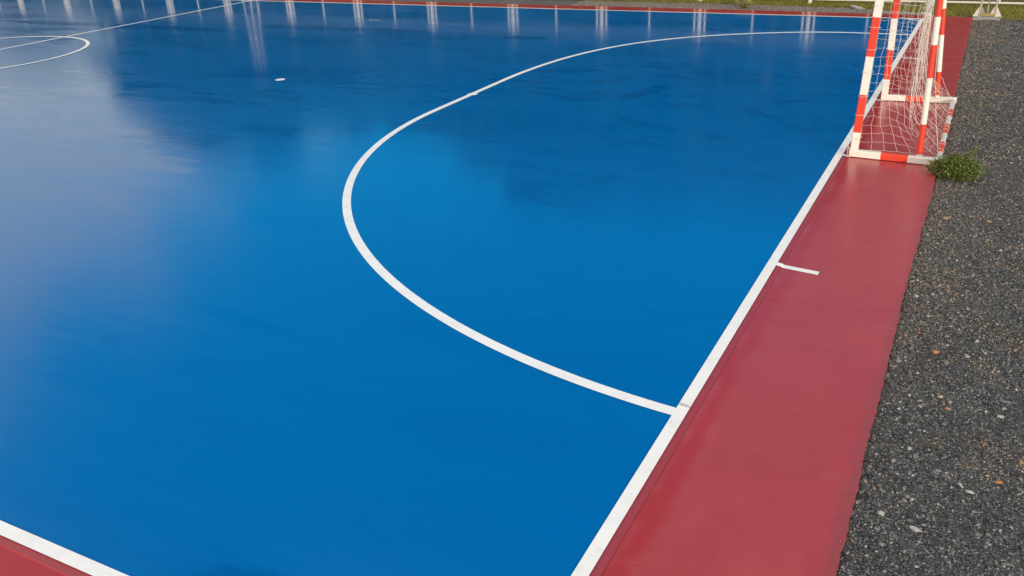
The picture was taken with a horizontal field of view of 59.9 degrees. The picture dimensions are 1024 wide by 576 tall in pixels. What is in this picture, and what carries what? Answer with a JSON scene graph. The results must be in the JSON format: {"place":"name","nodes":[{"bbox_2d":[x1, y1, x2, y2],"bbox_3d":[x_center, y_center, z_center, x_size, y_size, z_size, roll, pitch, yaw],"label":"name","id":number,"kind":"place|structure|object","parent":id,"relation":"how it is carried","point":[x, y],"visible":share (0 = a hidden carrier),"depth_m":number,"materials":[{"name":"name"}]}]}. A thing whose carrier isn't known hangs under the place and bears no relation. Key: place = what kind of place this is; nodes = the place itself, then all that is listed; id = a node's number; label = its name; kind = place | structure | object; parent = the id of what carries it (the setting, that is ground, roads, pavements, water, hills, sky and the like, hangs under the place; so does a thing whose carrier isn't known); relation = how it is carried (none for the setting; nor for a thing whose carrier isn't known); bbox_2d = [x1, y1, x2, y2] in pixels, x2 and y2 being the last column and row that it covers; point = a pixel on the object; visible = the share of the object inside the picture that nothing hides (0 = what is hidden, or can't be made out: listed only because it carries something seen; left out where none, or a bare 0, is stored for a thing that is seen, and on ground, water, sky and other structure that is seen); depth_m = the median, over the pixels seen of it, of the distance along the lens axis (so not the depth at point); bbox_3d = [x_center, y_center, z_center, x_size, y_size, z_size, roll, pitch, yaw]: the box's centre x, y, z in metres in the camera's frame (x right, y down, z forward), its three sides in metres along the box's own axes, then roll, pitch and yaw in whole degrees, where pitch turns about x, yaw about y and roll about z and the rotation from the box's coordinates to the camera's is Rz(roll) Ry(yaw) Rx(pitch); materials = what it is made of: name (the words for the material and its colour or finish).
{"place":"outdoors","nodes":[
{"label":"outdoors","id":0,"kind":"place"},
{"bbox_2d":[0,0,919,575],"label":"court floor","id":1,"kind":"structure","parent":0,"point":[226,348],"depth_m":8.55,"materials":[{"name":"blue paint"}]},
{"bbox_2d":[0,36,89,68],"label":"circle","id":2,"kind":"object","parent":1,"relation":"on","point":[87,43],"visible":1,"depth_m":21.39,"materials":[{"name":"white paint"}]},
{"bbox_2d":[0,520,127,575],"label":"touchline","id":3,"kind":"object","parent":1,"relation":"on","point":[56,552],"depth_m":4.89,"materials":[{"name":"white paint"}]},
{"bbox_2d":[0,1,246,49],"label":"halfway line","id":4,"kind":"object","parent":1,"relation":"on","point":[118,26],"visible":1,"depth_m":23.91,"materials":[{"name":"white paint"}]},
{"bbox_2d":[245,0,919,18],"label":"touchline","id":5,"kind":"object","parent":1,"relation":"on","point":[590,9],"visible":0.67,"depth_m":22.90,"materials":[{"name":"white paint"}]},
{"bbox_2d":[342,32,910,414],"bbox_3d":[1.866,-2.634,13.225,6.067,0.001,15.198,10,28,26],"label":"penalty area line","id":6,"kind":"object","parent":1,"relation":"on","point":[380,269],"visible":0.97,"depth_m":7.65,"materials":[{"name":"white paint"}]},
{"bbox_2d":[571,19,923,575],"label":"goal line","id":7,"kind":"object","parent":1,"relation":"on","point":[599,543],"visible":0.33,"depth_m":6.17,"materials":[{"name":"white paint"}]},
{"bbox_2d":[0,0,972,575],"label":"court surround","id":8,"kind":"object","parent":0,"point":[760,474],"visible":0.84,"depth_m":6.09,"materials":[{"name":"red paint"}]},
{"bbox_2d":[0,19,925,575],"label":"court edge","id":9,"kind":"object","parent":8,"relation":"on","point":[596,571],"visible":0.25,"depth_m":5.63,"materials":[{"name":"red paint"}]},
{"bbox_2d":[776,262,818,274],"bbox_3d":[2.538,-0.173,7.898,0.385,0.012,0.071,15,30,32],"label":"corner mark","id":10,"kind":"object","parent":8,"relation":"on","point":[797,268],"visible":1,"depth_m":7.90,"materials":[{"name":"white paint"}]},
{"bbox_2d":[847,0,956,164],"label":"futsal goal","id":11,"kind":"object","parent":8,"relation":"on","point":[926,98],"visible":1,"depth_m":10.58,"materials":[{"name":"red metal"}]},
{"bbox_2d":[373,0,906,14],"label":"gravel path","id":12,"kind":"structure","parent":0,"point":[552,2],"depth_m":25.31,"materials":[{"name":"grey gravel"}]},
{"bbox_2d":[735,0,755,8],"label":"weed","id":13,"kind":"object","parent":12,"relation":"on","point":[744,4],"visible":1,"depth_m":22.32,"materials":[{"name":"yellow plant"}]},
{"bbox_2d":[849,5,864,9],"bbox_3d":[8.363,-6.789,21.529,0.402,0.088,0.140,18,22,22],"label":"stone","id":14,"kind":"object","parent":12,"relation":"on","point":[855,7],"visible":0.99,"depth_m":21.49,"materials":[{"name":"white stone"}]},
{"bbox_2d":[569,1,971,16],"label":"gravel","id":15,"kind":"structure","parent":0,"point":[735,7],"depth_m":22.72,"materials":[{"name":"grey gravel"}]},
{"bbox_2d":[572,0,1023,7],"bbox_3d":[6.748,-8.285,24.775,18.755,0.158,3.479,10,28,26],"label":"dry grass","id":16,"kind":"structure","parent":0,"point":[957,3],"depth_m":21.54,"materials":[{"name":"plant"}]},
{"bbox_2d":[579,0,1023,19],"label":"grass verge","id":17,"kind":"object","parent":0,"point":[1015,18],"depth_m":20.94,"materials":[{"name":"green plant"}]},
{"bbox_2d":[698,0,1023,6],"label":"pipe fence","id":18,"kind":"object","parent":17,"relation":"on","point":[968,2],"visible":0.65,"depth_m":21.19,"materials":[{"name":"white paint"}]},
{"bbox_2d":[973,0,1000,19],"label":"lattice mast","id":19,"kind":"object","parent":17,"relation":"on","point":[981,14],"visible":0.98,"depth_m":19.42,"materials":[{"name":"white metal"}]},
{"bbox_2d":[836,18,1023,575],"bbox_3d":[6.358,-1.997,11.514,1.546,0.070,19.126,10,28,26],"label":"gravel","id":20,"kind":"structure","parent":0,"point":[893,365],"depth_m":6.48,"materials":[{"name":"grey gravel"}]},
{"bbox_2d":[909,526,921,531],"bbox_3d":[2.192,1.317,4.830,0.067,0.026,0.037,10,39,26],"label":"stone","id":21,"kind":"object","parent":20,"relation":"on","point":[914,528],"visible":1,"depth_m":4.83,"materials":[{"name":"white stone"}]},
{"bbox_2d":[916,145,990,182],"bbox_3d":[4.976,-1.413,9.957,0.742,0.394,0.753,-7,25,-9],"label":"weed","id":22,"kind":"object","parent":20,"relation":"on","point":[954,167],"visible":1,"depth_m":9.92,"materials":[{"name":"green plant"}]}
]}

